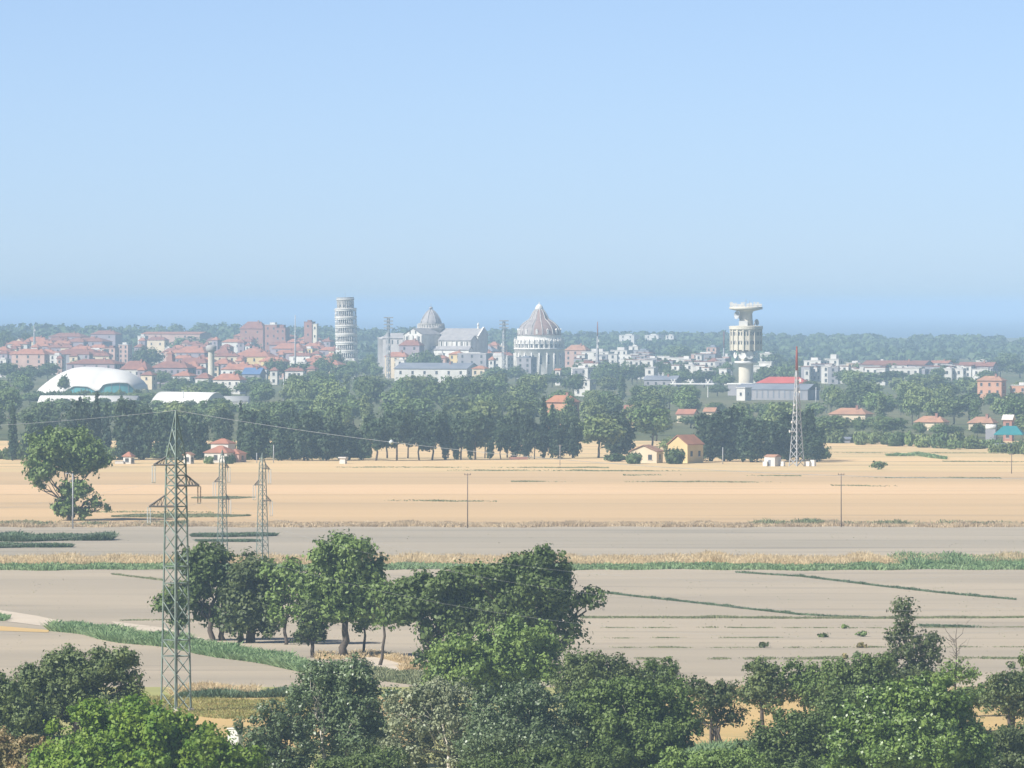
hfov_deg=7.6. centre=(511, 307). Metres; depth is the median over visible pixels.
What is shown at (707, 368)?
town house
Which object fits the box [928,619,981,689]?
bare tree
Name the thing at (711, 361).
apartment block
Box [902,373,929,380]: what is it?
town tree
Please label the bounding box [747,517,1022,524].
verge weeds
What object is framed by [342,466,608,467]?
field stubble tufts
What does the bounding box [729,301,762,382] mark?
relay tower
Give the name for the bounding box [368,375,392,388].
broadleaf tree
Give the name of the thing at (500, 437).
stone pine
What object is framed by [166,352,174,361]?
brick tower
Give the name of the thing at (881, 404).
poplar tree
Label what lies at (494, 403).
broadleaf tree
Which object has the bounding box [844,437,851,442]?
field barn
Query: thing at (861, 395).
broadleaf tree
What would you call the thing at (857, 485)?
field stubble tufts
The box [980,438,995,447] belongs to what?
field bush
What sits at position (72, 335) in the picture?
apartment block
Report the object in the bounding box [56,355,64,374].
town house
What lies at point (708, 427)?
evergreen tree
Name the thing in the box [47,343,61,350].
town house
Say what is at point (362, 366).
town tree
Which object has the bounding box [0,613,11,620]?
green reeds
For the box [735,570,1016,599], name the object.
field weeds
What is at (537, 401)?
broadleaf tree
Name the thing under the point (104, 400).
broadleaf tree
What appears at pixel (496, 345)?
town house
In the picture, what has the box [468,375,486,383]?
broadleaf tree
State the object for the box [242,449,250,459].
undergrowth bush
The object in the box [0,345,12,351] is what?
town house
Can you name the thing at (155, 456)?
undergrowth bush
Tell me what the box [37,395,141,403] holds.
long shed
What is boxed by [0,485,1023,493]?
golden field strip
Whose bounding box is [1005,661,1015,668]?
shrub
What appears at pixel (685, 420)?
broadleaf tree
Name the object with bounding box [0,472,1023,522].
golden field
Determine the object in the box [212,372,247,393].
country house
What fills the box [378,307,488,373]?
cathedral
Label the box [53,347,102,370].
apartment block
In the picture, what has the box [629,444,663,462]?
farm shed
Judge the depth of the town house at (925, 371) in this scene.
4806.21 m
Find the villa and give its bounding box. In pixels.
[203,446,234,462]
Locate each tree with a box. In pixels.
[0,329,15,346]
[0,362,18,379]
[0,378,12,389]
[0,388,22,423]
[0,413,10,428]
[0,668,64,741]
[4,370,37,383]
[5,386,22,402]
[10,642,149,734]
[11,374,33,393]
[15,406,37,423]
[18,365,45,381]
[20,393,39,402]
[20,412,48,455]
[20,424,114,520]
[21,330,31,339]
[21,688,234,767]
[33,401,56,409]
[33,403,61,427]
[37,397,70,413]
[38,362,61,380]
[56,398,78,405]
[57,374,70,389]
[58,396,92,439]
[86,399,113,422]
[93,397,110,402]
[103,393,122,395]
[108,403,144,423]
[110,395,143,458]
[116,398,150,408]
[128,404,154,459]
[130,345,164,365]
[130,393,153,403]
[147,584,191,634]
[148,399,166,408]
[148,408,177,459]
[149,405,164,419]
[153,370,172,387]
[159,400,192,408]
[160,382,183,391]
[162,402,194,418]
[167,376,193,385]
[168,540,237,640]
[169,336,206,347]
[170,414,195,458]
[178,383,205,391]
[180,402,199,414]
[182,720,274,767]
[183,399,197,407]
[183,410,210,459]
[193,379,212,385]
[195,381,217,391]
[195,398,237,414]
[203,403,231,417]
[203,407,234,426]
[206,383,229,391]
[206,387,234,395]
[207,407,235,440]
[216,546,284,642]
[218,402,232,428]
[232,697,315,767]
[233,382,257,395]
[235,401,254,412]
[236,412,257,459]
[238,407,274,459]
[245,376,271,384]
[246,407,269,415]
[249,383,275,401]
[249,400,268,410]
[256,555,312,644]
[263,357,288,375]
[263,399,298,424]
[265,416,293,460]
[278,377,298,399]
[279,373,308,389]
[282,652,401,762]
[286,379,313,399]
[286,396,311,418]
[287,362,310,373]
[287,410,321,460]
[290,599,328,656]
[293,398,316,416]
[293,529,389,655]
[299,407,327,426]
[303,370,338,379]
[308,370,328,382]
[308,376,332,400]
[309,393,339,412]
[311,416,346,460]
[312,355,334,373]
[312,743,409,767]
[316,380,349,402]
[321,402,354,425]
[328,350,345,363]
[329,364,359,382]
[329,372,337,382]
[339,422,362,459]
[341,398,362,424]
[342,373,350,392]
[345,359,357,371]
[345,393,356,418]
[349,603,375,651]
[351,373,370,393]
[353,358,374,375]
[353,434,371,459]
[354,378,384,404]
[355,376,374,401]
[359,394,371,425]
[361,402,375,425]
[361,574,418,664]
[364,353,377,363]
[368,362,383,375]
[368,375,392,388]
[372,673,500,767]
[378,400,417,418]
[378,559,493,668]
[379,388,414,408]
[390,374,418,389]
[391,378,414,397]
[398,394,409,404]
[404,375,423,398]
[406,352,415,362]
[407,396,437,419]
[412,350,433,362]
[415,375,430,386]
[418,409,453,420]
[420,374,436,381]
[420,379,445,414]
[429,355,442,362]
[437,392,461,412]
[441,375,457,387]
[441,377,467,397]
[442,395,467,410]
[445,408,465,419]
[447,399,475,416]
[451,677,592,763]
[456,738,632,767]
[457,375,471,400]
[457,543,609,654]
[463,399,501,427]
[464,380,497,401]
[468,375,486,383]
[475,390,502,409]
[480,375,509,394]
[481,367,513,376]
[482,397,502,415]
[487,375,495,394]
[488,371,510,386]
[496,389,515,413]
[504,398,538,421]
[506,379,535,400]
[508,364,525,381]
[514,395,542,416]
[515,375,538,394]
[516,373,530,380]
[516,413,535,458]
[529,373,548,397]
[532,372,549,391]
[543,373,563,387]
[545,390,580,402]
[547,408,559,424]
[548,425,567,457]
[551,367,570,378]
[558,408,576,423]
[559,404,579,423]
[560,373,586,393]
[561,416,583,457]
[562,674,708,767]
[563,395,574,410]
[578,414,628,457]
[579,399,601,418]
[583,390,604,404]
[590,367,610,378]
[593,362,615,377]
[593,376,617,390]
[597,404,610,422]
[598,392,623,413]
[599,390,621,400]
[604,410,636,454]
[610,365,634,385]
[616,376,626,399]
[621,358,628,366]
[621,400,651,431]
[624,394,665,407]
[626,405,675,445]
[628,366,642,384]
[629,384,640,400]
[629,384,655,394]
[632,365,644,375]
[634,654,685,691]
[637,364,648,381]
[637,387,665,402]
[639,397,669,414]
[641,413,671,440]
[650,385,662,392]
[650,743,776,767]
[654,360,664,375]
[656,436,672,453]
[659,363,673,373]
[659,384,677,392]
[659,386,677,409]
[664,371,693,381]
[666,344,689,356]
[670,386,699,401]
[671,392,702,409]
[674,416,695,427]
[679,367,689,384]
[681,351,695,356]
[681,384,700,394]
[684,673,753,742]
[689,370,715,387]
[691,410,727,460]
[705,384,728,395]
[708,402,726,410]
[711,372,736,385]
[713,367,727,375]
[715,405,739,460]
[721,361,734,373]
[722,406,757,422]
[732,402,749,412]
[732,655,794,727]
[732,685,862,767]
[736,417,768,461]
[749,402,764,413]
[753,370,765,381]
[756,365,776,377]
[757,352,783,366]
[757,403,768,419]
[760,418,790,458]
[761,402,801,421]
[774,364,799,376]
[775,410,800,460]
[777,358,803,368]
[778,655,834,716]
[791,407,815,460]
[792,364,802,376]
[800,436,825,461]
[801,379,822,389]
[802,402,827,416]
[807,425,826,460]
[813,415,832,422]
[814,416,858,433]
[814,669,1004,767]
[817,652,898,705]
[820,384,837,411]
[824,384,849,409]
[832,370,857,385]
[834,394,856,407]
[840,369,868,384]
[845,381,875,407]
[850,416,869,430]
[855,391,869,408]
[857,391,901,412]
[863,371,889,382]
[864,379,880,393]
[864,415,891,421]
[866,416,890,432]
[869,416,909,432]
[874,395,886,415]
[878,370,909,381]
[888,377,907,390]
[892,380,924,391]
[896,381,920,401]
[896,388,905,413]
[899,393,927,424]
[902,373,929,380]
[902,385,934,418]
[909,375,929,387]
[911,422,926,433]
[921,399,952,416]
[925,373,946,390]
[927,377,953,384]
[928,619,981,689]
[929,369,943,376]
[929,383,954,400]
[929,424,965,434]
[930,423,948,432]
[934,383,963,395]
[936,397,970,423]
[947,358,958,363]
[947,682,988,715]
[952,376,973,384]
[954,378,976,393]
[954,392,985,419]
[964,425,1002,433]
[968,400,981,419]
[970,422,983,435]
[976,370,995,377]
[977,668,1023,727]
[982,393,1001,404]
[989,396,1010,422]
[990,359,1010,376]
[995,352,1022,364]
[998,397,1023,424]
[1004,362,1023,377]
[1006,392,1023,401]
[1014,415,1023,430]
[1017,649,1023,670]
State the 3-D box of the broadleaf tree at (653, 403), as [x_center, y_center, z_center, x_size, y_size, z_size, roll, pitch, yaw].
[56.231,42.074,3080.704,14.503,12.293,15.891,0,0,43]
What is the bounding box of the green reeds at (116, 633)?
[40,619,323,672]
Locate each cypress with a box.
[8,400,18,460]
[90,391,102,444]
[100,403,112,448]
[236,400,243,449]
[288,405,296,460]
[336,407,343,459]
[439,407,449,459]
[451,413,459,459]
[467,444,473,459]
[485,409,494,458]
[509,407,520,456]
[538,395,550,457]
[547,403,555,457]
[736,407,745,461]
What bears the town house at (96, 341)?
on the ground at (724, 398)
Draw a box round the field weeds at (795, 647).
[609,645,1023,647]
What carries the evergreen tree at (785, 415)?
on the grass field at (848, 462)
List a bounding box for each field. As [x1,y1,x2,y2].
[0,441,1023,471]
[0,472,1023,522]
[0,526,1023,557]
[0,564,1023,686]
[0,687,948,767]
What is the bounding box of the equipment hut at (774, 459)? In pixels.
[764,454,781,465]
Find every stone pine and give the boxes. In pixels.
[358,411,391,460]
[377,436,394,457]
[382,410,415,460]
[398,416,412,457]
[406,414,431,459]
[415,411,447,459]
[438,416,452,457]
[447,413,478,459]
[460,410,492,459]
[477,418,495,457]
[492,425,510,458]
[496,414,512,457]
[525,422,544,458]
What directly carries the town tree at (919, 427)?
on the ground at (724, 398)
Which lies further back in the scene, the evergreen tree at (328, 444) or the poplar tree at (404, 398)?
the poplar tree at (404, 398)
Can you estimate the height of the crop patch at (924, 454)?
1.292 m
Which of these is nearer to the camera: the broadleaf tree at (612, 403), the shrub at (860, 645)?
the shrub at (860, 645)
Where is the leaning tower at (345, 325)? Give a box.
[334,297,358,363]
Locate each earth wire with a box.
[9,410,174,424]
[176,410,993,478]
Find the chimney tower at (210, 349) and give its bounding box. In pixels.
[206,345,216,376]
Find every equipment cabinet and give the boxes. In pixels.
[805,461,810,465]
[810,460,815,465]
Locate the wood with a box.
[0,321,1023,361]
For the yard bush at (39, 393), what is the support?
on the ground at (724, 398)
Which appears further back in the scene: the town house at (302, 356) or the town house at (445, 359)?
the town house at (302, 356)
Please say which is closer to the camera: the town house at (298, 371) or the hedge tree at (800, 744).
the hedge tree at (800, 744)
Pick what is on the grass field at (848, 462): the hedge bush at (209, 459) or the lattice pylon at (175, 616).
the hedge bush at (209, 459)
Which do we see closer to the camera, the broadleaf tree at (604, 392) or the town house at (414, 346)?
the broadleaf tree at (604, 392)
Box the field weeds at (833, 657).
[609,655,1016,659]
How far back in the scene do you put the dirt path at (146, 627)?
1152.48 m
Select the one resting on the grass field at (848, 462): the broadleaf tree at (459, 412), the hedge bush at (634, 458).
the hedge bush at (634, 458)
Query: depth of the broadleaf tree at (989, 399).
3566.38 m
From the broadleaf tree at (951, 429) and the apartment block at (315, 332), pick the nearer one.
the broadleaf tree at (951, 429)
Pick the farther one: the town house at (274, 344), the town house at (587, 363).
the town house at (274, 344)
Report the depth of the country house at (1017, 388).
3850.65 m
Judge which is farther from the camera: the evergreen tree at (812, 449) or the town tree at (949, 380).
the town tree at (949, 380)
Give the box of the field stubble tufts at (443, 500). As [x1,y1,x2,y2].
[384,499,496,501]
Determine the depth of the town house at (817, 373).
4965.48 m
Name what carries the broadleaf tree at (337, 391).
on the ground at (724, 398)
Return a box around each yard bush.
[32,389,43,395]
[42,390,53,394]
[76,389,85,394]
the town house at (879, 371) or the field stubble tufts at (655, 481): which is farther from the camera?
the town house at (879, 371)
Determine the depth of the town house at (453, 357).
5299.67 m
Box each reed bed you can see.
[0,529,119,541]
[0,541,74,547]
[189,531,279,536]
[194,538,261,541]
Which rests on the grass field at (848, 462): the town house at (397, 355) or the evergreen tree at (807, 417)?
the evergreen tree at (807, 417)
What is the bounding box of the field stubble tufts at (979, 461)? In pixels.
[943,460,1023,461]
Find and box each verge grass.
[0,519,1023,527]
[368,665,427,684]
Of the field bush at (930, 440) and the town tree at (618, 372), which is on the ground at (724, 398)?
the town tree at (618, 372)
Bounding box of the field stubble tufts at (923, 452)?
[831,452,1006,453]
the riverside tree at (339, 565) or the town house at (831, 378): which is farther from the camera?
the town house at (831, 378)
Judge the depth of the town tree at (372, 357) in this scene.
5298.13 m
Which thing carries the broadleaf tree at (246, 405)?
on the ground at (724, 398)
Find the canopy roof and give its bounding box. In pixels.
[727,383,763,395]
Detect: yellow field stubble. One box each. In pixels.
[157,697,412,746]
[665,696,1023,743]
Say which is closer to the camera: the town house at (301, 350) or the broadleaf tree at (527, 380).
the broadleaf tree at (527, 380)
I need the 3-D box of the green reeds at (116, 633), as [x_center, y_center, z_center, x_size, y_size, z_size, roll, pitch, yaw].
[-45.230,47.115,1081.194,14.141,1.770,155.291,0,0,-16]
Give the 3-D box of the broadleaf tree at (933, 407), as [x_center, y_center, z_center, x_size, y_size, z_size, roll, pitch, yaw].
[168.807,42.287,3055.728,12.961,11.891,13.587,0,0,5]
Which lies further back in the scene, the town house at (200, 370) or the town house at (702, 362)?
the town house at (702, 362)
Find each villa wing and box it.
[209,438,236,449]
[233,449,247,461]
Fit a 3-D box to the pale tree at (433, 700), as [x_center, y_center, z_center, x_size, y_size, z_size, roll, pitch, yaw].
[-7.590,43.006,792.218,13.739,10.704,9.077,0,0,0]
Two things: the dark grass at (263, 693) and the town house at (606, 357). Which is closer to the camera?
the dark grass at (263, 693)
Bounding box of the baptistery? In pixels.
[514,302,564,374]
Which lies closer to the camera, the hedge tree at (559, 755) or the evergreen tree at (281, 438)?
the hedge tree at (559, 755)
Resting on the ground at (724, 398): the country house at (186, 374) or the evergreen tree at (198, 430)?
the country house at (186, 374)
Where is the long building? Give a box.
[756,377,806,383]
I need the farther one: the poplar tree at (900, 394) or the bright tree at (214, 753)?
the poplar tree at (900, 394)
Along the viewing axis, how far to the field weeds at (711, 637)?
1116.94 m
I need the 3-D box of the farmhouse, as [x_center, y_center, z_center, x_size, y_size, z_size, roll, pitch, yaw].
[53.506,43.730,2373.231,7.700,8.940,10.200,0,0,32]
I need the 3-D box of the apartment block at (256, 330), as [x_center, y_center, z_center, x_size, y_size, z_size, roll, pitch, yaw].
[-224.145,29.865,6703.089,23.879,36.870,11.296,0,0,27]
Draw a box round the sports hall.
[37,367,148,392]
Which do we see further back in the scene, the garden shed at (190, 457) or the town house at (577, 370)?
the town house at (577, 370)
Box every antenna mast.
[33,326,35,344]
[596,322,598,362]
[723,340,724,355]
[789,346,804,465]
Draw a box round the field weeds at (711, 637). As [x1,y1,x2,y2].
[613,636,782,638]
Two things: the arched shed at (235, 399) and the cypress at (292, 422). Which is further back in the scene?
the arched shed at (235, 399)
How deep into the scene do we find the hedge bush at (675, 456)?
2355.91 m
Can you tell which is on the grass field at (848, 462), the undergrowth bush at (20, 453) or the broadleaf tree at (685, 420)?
the undergrowth bush at (20, 453)
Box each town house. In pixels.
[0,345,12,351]
[0,350,9,358]
[0,358,10,376]
[8,339,29,348]
[10,343,22,349]
[10,346,18,350]
[12,347,52,368]
[29,335,47,345]
[31,344,41,348]
[32,342,49,349]
[36,339,54,344]
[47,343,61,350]
[50,336,63,340]
[50,353,65,373]
[53,339,73,344]
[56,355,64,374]
[60,343,73,349]
[66,358,125,369]
[69,337,87,346]
[69,353,77,362]
[70,336,112,346]
[76,344,92,348]
[83,351,92,358]
[91,329,121,347]
[91,343,108,348]
[93,351,111,358]
[119,359,154,375]
[134,344,146,356]
[137,367,146,377]
[138,334,147,343]
[138,337,146,345]
[141,331,211,344]
[147,335,168,363]
[152,360,196,383]
[164,347,178,361]
[175,345,207,357]
[175,354,193,361]
[181,340,190,346]
[181,356,207,372]
[187,341,198,345]
[192,342,206,348]
[192,364,206,375]
[212,337,220,350]
[214,346,234,354]
[214,352,239,361]
[214,357,235,368]
[214,363,220,376]
[220,344,233,351]
[220,362,259,373]
[222,338,246,353]
[235,358,244,363]
[236,355,247,361]
[237,339,245,352]
[237,350,277,363]
[242,366,266,379]
[243,337,254,344]
[245,343,252,349]
[245,347,266,351]
[258,355,290,378]
[261,366,268,379]
[269,340,289,352]
[269,367,279,384]
[276,348,298,359]
[278,351,285,358]
[284,366,305,380]
[287,339,299,343]
[289,351,313,365]
[292,346,306,352]
[297,339,306,345]
[305,342,321,346]
[305,357,316,361]
[306,366,318,381]
[309,358,346,381]
[311,351,322,356]
[319,345,337,356]
[321,337,334,346]
[329,348,335,353]
[348,358,357,378]
[384,350,410,377]
[393,361,477,382]
[395,358,406,366]
[398,338,424,356]
[440,355,448,362]
[449,350,462,362]
[457,352,492,367]
[471,366,489,376]
[488,342,499,349]
[488,344,498,351]
[488,357,496,367]
[493,350,513,354]
[499,343,507,351]
[554,368,561,385]
[565,343,589,366]
[571,366,594,377]
[572,368,587,375]
[575,361,602,366]
[576,354,587,358]
[593,356,604,362]
[594,354,607,359]
[608,354,618,363]
[619,334,639,344]
[625,359,651,366]
[630,355,652,358]
[633,360,640,378]
[641,360,655,378]
[645,334,663,340]
[645,368,655,375]
[657,360,675,375]
[664,357,683,362]
[665,334,676,339]
[671,365,681,382]
[693,365,719,369]
[693,370,715,384]
[694,361,706,364]
[695,353,716,360]
[695,365,707,369]
[696,355,703,360]
[702,367,712,369]
[715,361,726,366]
[716,358,728,361]
[719,369,730,384]
[722,354,731,361]
[759,352,775,361]
[801,366,813,380]
[804,369,810,380]
[811,364,824,380]
[814,366,819,381]
[821,366,833,382]
[828,367,839,383]
[841,366,850,383]
[846,361,861,365]
[860,366,881,371]
[861,359,934,366]
[864,367,888,382]
[876,369,887,384]
[892,365,907,367]
[898,368,921,380]
[916,365,941,372]
[922,369,928,383]
[930,366,955,369]
[931,359,953,363]
[943,367,953,380]
[954,367,966,379]
[955,365,974,368]
[958,361,998,375]
[964,366,973,377]
[972,369,979,379]
[975,359,990,361]
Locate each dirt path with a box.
[0,610,62,625]
[0,626,48,631]
[112,621,206,639]
[365,653,421,670]
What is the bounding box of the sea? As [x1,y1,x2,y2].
[0,313,1023,337]
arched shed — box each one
[151,392,224,408]
[224,396,250,406]
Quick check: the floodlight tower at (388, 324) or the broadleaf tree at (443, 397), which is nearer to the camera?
the broadleaf tree at (443, 397)
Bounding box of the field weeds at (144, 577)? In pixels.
[110,573,162,580]
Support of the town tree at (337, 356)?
on the ground at (724, 398)
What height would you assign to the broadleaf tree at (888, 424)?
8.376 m
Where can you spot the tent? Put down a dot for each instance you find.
(1009, 430)
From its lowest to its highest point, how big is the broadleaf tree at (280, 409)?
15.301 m
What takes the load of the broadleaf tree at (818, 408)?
on the ground at (724, 398)
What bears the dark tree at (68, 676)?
on the field at (154, 691)
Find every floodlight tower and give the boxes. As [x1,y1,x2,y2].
[384,317,392,378]
[499,320,508,368]
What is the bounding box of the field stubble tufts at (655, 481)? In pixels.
[511,480,780,482]
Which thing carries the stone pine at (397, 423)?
on the grass field at (848, 462)
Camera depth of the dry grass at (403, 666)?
1016.38 m
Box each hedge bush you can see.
[203,456,214,463]
[224,453,235,463]
[604,453,625,461]
[626,451,641,463]
[664,446,685,463]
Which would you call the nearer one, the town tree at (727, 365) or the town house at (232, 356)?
the town tree at (727, 365)
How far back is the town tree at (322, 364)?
4946.47 m
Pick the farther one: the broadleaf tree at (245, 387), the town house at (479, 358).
the town house at (479, 358)
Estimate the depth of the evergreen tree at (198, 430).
2417.05 m
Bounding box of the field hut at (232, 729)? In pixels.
[227,727,243,744]
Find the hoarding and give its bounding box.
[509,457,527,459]
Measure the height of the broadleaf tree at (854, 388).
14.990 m
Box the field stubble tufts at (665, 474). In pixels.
[623,474,800,475]
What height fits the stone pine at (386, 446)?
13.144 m
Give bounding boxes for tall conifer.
[878,595,945,686]
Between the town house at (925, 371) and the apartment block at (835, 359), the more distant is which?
the apartment block at (835, 359)
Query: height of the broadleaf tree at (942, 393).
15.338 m
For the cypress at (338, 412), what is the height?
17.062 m
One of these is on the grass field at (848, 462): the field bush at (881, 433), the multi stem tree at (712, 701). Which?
the field bush at (881, 433)
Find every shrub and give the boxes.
[758,642,768,647]
[817,632,830,636]
[852,650,862,657]
[853,642,867,647]
[854,631,868,636]
[869,461,887,469]
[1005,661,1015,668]
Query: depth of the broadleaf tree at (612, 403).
3131.53 m
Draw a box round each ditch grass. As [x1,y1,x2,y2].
[0,560,1023,570]
[887,550,1023,565]
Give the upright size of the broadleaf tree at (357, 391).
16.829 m
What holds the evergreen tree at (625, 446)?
on the grass field at (848, 462)
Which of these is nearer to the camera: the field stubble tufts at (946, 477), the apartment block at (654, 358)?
the field stubble tufts at (946, 477)
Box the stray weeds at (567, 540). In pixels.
[32,527,1023,554]
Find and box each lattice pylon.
[147,410,200,711]
[213,450,230,563]
[253,453,272,560]
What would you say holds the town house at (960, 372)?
on the ground at (724, 398)
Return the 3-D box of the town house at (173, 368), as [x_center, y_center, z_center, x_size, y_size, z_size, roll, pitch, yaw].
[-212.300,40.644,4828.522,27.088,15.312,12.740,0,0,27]
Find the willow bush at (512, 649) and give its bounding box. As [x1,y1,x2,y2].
[420,607,563,701]
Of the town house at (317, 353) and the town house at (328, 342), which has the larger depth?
the town house at (328, 342)
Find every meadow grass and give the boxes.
[146,695,316,718]
[632,736,764,767]
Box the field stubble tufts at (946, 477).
[874,477,1001,478]
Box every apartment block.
[48,332,89,339]
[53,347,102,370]
[91,348,108,352]
[105,346,118,360]
[118,342,132,362]
[239,320,264,349]
[264,322,281,351]
[271,343,305,354]
[275,325,289,341]
[290,334,297,339]
[304,320,314,343]
[306,346,316,352]
[313,324,317,342]
[493,353,513,369]
[516,356,536,378]
[581,349,613,360]
[610,347,632,365]
[629,345,641,351]
[634,349,653,353]
[645,356,661,362]
[678,356,695,362]
[684,362,697,381]
[691,352,721,358]
[706,345,719,353]
[706,358,718,364]
[803,358,826,365]
[825,354,843,366]
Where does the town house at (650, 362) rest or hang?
on the ground at (724, 398)
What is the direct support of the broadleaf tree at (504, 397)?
on the ground at (724, 398)
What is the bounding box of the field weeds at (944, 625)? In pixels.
[916,623,983,627]
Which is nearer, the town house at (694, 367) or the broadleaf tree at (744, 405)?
the broadleaf tree at (744, 405)
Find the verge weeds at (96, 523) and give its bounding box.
[0,519,189,525]
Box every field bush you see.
[825,429,844,442]
[853,429,867,444]
[866,429,886,437]
[867,432,878,443]
[879,433,890,444]
[887,436,901,445]
[890,431,905,445]
[904,430,914,445]
[914,433,930,440]
[914,438,929,447]
[928,433,936,447]
[931,432,948,447]
[946,439,962,448]
[950,430,965,441]
[963,434,978,448]
[967,443,986,448]
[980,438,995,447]
[987,442,1007,452]
[994,438,1005,442]
[1007,439,1023,453]
[1019,444,1023,453]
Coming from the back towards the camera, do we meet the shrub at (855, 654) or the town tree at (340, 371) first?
the town tree at (340, 371)
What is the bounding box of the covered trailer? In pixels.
[985,424,996,439]
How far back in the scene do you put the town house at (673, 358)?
5373.31 m
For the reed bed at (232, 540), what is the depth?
1574.61 m
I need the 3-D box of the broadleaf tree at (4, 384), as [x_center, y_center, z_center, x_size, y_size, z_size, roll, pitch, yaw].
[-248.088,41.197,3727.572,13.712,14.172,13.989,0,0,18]
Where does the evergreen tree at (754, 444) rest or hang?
on the grass field at (848, 462)
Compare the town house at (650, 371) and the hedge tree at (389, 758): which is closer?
the hedge tree at (389, 758)
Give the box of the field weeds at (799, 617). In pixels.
[580,615,1023,618]
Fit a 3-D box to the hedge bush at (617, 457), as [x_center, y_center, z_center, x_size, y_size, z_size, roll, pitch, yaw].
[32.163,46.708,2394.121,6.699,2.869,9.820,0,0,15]
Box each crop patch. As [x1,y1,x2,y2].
[111,513,250,517]
[191,496,254,498]
[885,451,947,458]
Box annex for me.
[736,387,751,400]
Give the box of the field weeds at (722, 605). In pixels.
[600,591,872,617]
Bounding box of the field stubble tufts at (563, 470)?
[447,469,679,470]
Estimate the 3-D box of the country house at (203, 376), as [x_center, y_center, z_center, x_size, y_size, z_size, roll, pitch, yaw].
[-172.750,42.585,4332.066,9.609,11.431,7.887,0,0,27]
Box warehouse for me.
[735,384,819,399]
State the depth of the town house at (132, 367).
4754.75 m
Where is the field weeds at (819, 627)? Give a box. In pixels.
[603,626,1023,627]
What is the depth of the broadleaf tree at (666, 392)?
3577.62 m
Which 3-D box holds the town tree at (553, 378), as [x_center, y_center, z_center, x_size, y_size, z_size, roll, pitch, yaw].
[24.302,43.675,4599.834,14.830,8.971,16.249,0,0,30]
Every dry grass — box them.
[0,549,1023,564]
[164,680,266,695]
[310,648,427,669]
[396,663,422,669]
[687,684,1005,697]
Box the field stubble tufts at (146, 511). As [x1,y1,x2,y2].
[88,510,233,512]
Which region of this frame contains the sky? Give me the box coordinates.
[0,0,1023,312]
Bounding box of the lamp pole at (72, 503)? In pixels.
[65,473,73,528]
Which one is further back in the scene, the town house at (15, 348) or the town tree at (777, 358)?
the town house at (15, 348)
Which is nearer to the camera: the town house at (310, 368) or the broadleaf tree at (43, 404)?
the broadleaf tree at (43, 404)
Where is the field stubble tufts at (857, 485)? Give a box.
[830,484,895,486]
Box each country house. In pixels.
[141,371,156,389]
[172,369,197,385]
[195,373,214,383]
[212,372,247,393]
[545,392,579,425]
[574,378,596,395]
[643,374,682,387]
[675,409,699,422]
[702,407,718,415]
[829,405,872,421]
[914,413,949,429]
[967,414,998,429]
[976,374,1007,399]
[1001,414,1015,440]
[1009,382,1023,392]
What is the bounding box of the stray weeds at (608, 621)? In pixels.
[6,574,1011,660]
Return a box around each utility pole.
[464,473,470,527]
[838,473,843,526]
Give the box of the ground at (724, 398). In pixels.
[0,338,1023,440]
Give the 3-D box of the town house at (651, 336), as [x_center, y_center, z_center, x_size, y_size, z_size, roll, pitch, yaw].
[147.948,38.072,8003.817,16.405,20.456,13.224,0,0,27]
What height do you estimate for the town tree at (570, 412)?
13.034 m
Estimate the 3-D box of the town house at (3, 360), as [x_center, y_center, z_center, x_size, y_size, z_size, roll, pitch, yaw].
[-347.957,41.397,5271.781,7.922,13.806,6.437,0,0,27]
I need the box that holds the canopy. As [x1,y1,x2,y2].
[670,379,716,396]
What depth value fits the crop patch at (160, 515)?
1764.25 m
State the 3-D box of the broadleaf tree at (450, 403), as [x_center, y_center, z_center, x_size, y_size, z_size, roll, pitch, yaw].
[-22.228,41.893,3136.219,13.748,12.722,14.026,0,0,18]
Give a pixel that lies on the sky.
(157, 156)
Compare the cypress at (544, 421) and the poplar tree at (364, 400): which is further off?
the poplar tree at (364, 400)
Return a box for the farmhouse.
[666,434,704,462]
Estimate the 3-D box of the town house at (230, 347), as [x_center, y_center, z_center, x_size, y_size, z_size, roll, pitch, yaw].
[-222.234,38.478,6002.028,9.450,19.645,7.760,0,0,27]
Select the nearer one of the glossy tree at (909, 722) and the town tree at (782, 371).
the glossy tree at (909, 722)
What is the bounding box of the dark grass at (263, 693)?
[178,685,317,697]
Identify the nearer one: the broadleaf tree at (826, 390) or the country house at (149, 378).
the broadleaf tree at (826, 390)
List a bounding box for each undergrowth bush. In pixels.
[2,447,18,459]
[15,440,29,459]
[104,447,116,459]
[150,447,162,458]
[164,446,183,459]
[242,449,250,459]
[823,446,831,458]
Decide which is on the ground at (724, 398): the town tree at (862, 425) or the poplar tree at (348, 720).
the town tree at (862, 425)
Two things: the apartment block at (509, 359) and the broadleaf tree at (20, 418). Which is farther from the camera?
the apartment block at (509, 359)
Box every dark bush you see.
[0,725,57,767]
[543,648,619,705]
[586,651,655,705]
[975,717,1023,767]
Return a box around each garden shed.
[122,452,135,463]
[182,452,194,463]
[338,457,347,463]
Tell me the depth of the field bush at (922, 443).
2630.20 m
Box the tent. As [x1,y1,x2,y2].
[994,426,1023,439]
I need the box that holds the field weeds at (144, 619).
[120,619,206,620]
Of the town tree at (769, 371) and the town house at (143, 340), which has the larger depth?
the town house at (143, 340)

